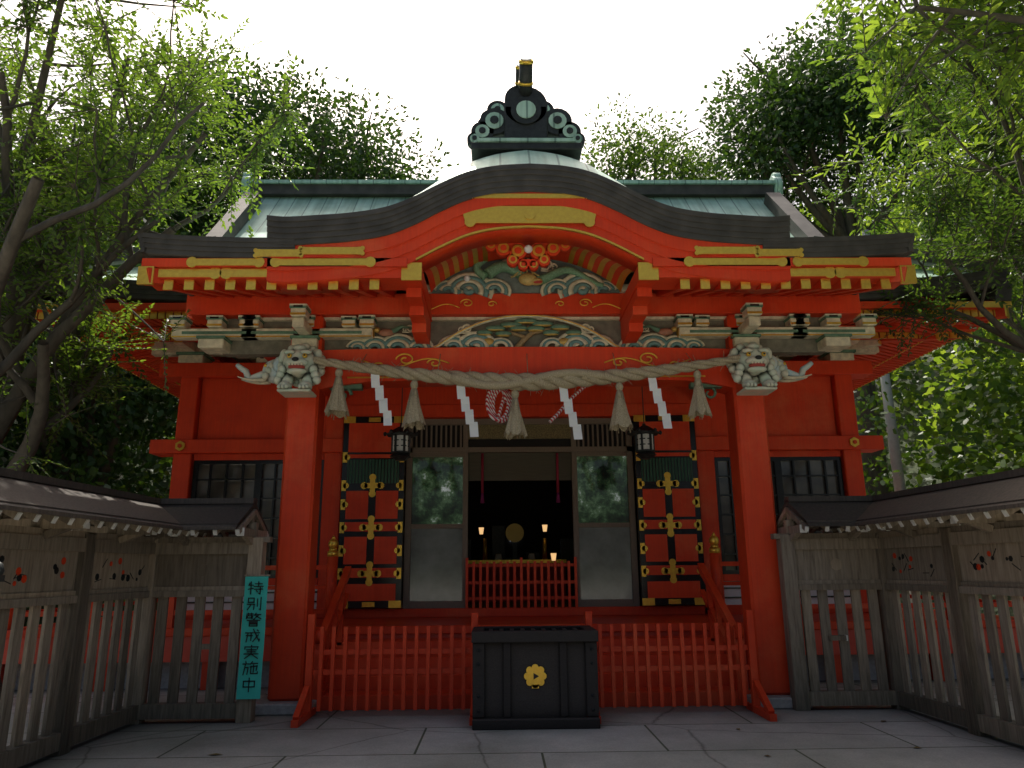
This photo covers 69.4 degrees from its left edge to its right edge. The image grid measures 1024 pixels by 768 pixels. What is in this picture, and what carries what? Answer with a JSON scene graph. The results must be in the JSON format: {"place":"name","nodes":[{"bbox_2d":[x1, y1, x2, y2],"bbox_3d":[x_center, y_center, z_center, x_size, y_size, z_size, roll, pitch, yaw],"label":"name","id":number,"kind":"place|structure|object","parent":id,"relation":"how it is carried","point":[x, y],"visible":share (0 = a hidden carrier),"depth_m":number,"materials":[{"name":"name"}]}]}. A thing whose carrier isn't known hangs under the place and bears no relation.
{"place":"outdoors","nodes":[
{"label":"outdoors","id":0,"kind":"place"},
{"bbox_2d":[0,562,4,581],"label":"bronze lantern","id":1,"kind":"object","parent":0,"point":[2,576],"visible":1,"depth_m":3.60,"materials":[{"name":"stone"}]},
{"bbox_2d":[0,265,1023,626],"bbox_3d":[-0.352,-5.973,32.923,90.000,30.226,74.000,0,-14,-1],"label":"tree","id":2,"kind":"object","parent":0,"point":[918,413],"depth_m":25.42,"materials":[{"name":"green plant"}]},
{"bbox_2d":[35,383,133,474],"bbox_3d":[-10.298,1.823,16.355,3.379,5.806,3.424,0,-14,-1],"label":"tree","id":3,"kind":"object","parent":2,"relation":"on","point":[43,453],"depth_m":16.36,"materials":[{"name":"green plant"}]},
{"bbox_2d":[0,121,1020,625],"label":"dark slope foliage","id":4,"kind":"object","parent":2,"relation":"on","point":[118,467],"visible":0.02,"depth_m":15.60,"materials":[{"name":"green plant"}]},
{"bbox_2d":[1,165,1023,497],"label":"slope foliage","id":5,"kind":"object","parent":2,"relation":"on","point":[993,407],"visible":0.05,"depth_m":16.71,"materials":[{"name":"green plant"}]},
{"bbox_2d":[113,164,1023,602],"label":"slope foliage","id":6,"kind":"object","parent":2,"relation":"on","point":[949,396],"visible":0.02,"depth_m":23.09,"materials":[{"name":"green plant"}]},
{"bbox_2d":[0,0,1017,459],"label":"dark canopy","id":7,"kind":"object","parent":6,"relation":"on","point":[770,116],"visible":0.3,"depth_m":22.34,"materials":[{"name":"green plant"}]},
{"bbox_2d":[78,0,1023,264],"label":"canopy","id":8,"kind":"object","parent":7,"relation":"on","point":[662,156],"visible":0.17,"depth_m":25.64,"materials":[{"name":"green plant"}]},
{"bbox_2d":[862,230,959,602],"bbox_3d":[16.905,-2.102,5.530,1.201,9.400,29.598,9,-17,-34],"label":"utility pole","id":9,"kind":"object","parent":2,"relation":"on","point":[895,457],"visible":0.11,"depth_m":16.78,"materials":[{"name":"concrete"}]},
{"bbox_2d":[0,0,1023,220],"label":"sky","id":10,"kind":"structure","parent":0,"point":[445,61],"materials":[{"name":"white"}]},
{"bbox_2d":[6,678,1023,767],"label":"paved court","id":11,"kind":"object","parent":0,"point":[714,737],"depth_m":5.55,"materials":[{"name":"stone"}]},
{"bbox_2d":[0,293,1023,715],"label":"shrine hall","id":12,"kind":"structure","parent":11,"relation":"on","point":[542,523],"depth_m":9.79,"materials":[{"name":"red wood"}]},
{"bbox_2d":[22,57,1011,398],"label":"roof","id":13,"kind":"structure","parent":12,"relation":"on","point":[524,189],"depth_m":6.85,"materials":[{"name":"red wood"}]},
{"bbox_2d":[383,387,661,460],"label":"hanging lanterns","id":14,"kind":"object","parent":13,"relation":"hanging from","point":[644,434],"visible":0.98,"depth_m":8.47,"materials":[{"name":"brown metal"}]},
{"bbox_2d":[169,258,876,398],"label":"kohai carvings","id":15,"kind":"object","parent":13,"relation":"on","point":[288,367],"visible":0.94,"depth_m":7.75,"materials":[{"name":"brown wood"}]},
{"bbox_2d":[313,353,740,439],"bbox_3d":[0.160,0.103,7.382,4.334,0.937,0.379,0,-14,-1],"label":"shimenawa rope","id":16,"kind":"object","parent":13,"relation":"attached to","point":[563,381],"visible":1,"depth_m":7.32,"materials":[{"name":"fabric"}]},
{"bbox_2d":[0,467,1023,767],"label":"side fences","id":17,"kind":"object","parent":11,"relation":"on","point":[72,549],"visible":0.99,"depth_m":6.16,"materials":[{"name":"grey wood"}]},
{"bbox_2d":[236,574,269,698],"bbox_3d":[-2.272,2.206,6.483,0.225,1.036,0.030,0,-14,-1],"label":"sign","id":18,"kind":"object","parent":17,"relation":"attached to","point":[252,641],"visible":1,"depth_m":6.47,"materials":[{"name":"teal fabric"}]},
{"bbox_2d":[290,610,776,727],"bbox_3d":[0.185,2.491,6.567,4.064,0.880,0.620,0,-14,-1],"label":"red fence","id":19,"kind":"object","parent":11,"relation":"on","point":[305,711],"visible":0.88,"depth_m":6.66,"materials":[{"name":"red wood"}]},
{"bbox_2d":[471,625,600,729],"bbox_3d":[0.189,2.503,6.368,1.060,0.760,0.620,0,-14,-1],"label":"offering box","id":20,"kind":"object","parent":11,"relation":"on","point":[533,677],"visible":1,"depth_m":6.14,"materials":[{"name":"paint"}]},
{"bbox_2d":[208,720,920,756],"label":"leaf litter","id":21,"kind":"object","parent":11,"relation":"on","point":[736,728],"visible":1,"depth_m":5.26,"materials":[{"name":"brown plant"}]},
{"label":"ground","id":22,"kind":"structure","parent":0,"visible":0},
{"bbox_2d":[0,0,1023,697],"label":"tree trunks","id":23,"kind":"object","parent":22,"relation":"on","point":[22,390],"visible":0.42,"depth_m":7.59,"materials":[{"name":"plant"}]},
{"bbox_2d":[0,0,314,476],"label":"leaves","id":24,"kind":"object","parent":23,"relation":"attached to","point":[65,197],"visible":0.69,"depth_m":7.49,"materials":[{"name":"green plant"}]},
{"bbox_2d":[789,0,1023,266],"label":"overhanging leaves","id":25,"kind":"object","parent":23,"relation":"attached to","point":[859,46],"visible":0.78,"depth_m":7.12,"materials":[{"name":"green plant"}]},
{"bbox_2d":[807,0,1023,370],"bbox_3d":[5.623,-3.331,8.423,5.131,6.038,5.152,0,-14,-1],"label":"leaves","id":26,"kind":"object","parent":23,"relation":"attached to","point":[970,216],"visible":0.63,"depth_m":8.87,"materials":[{"name":"green plant"}]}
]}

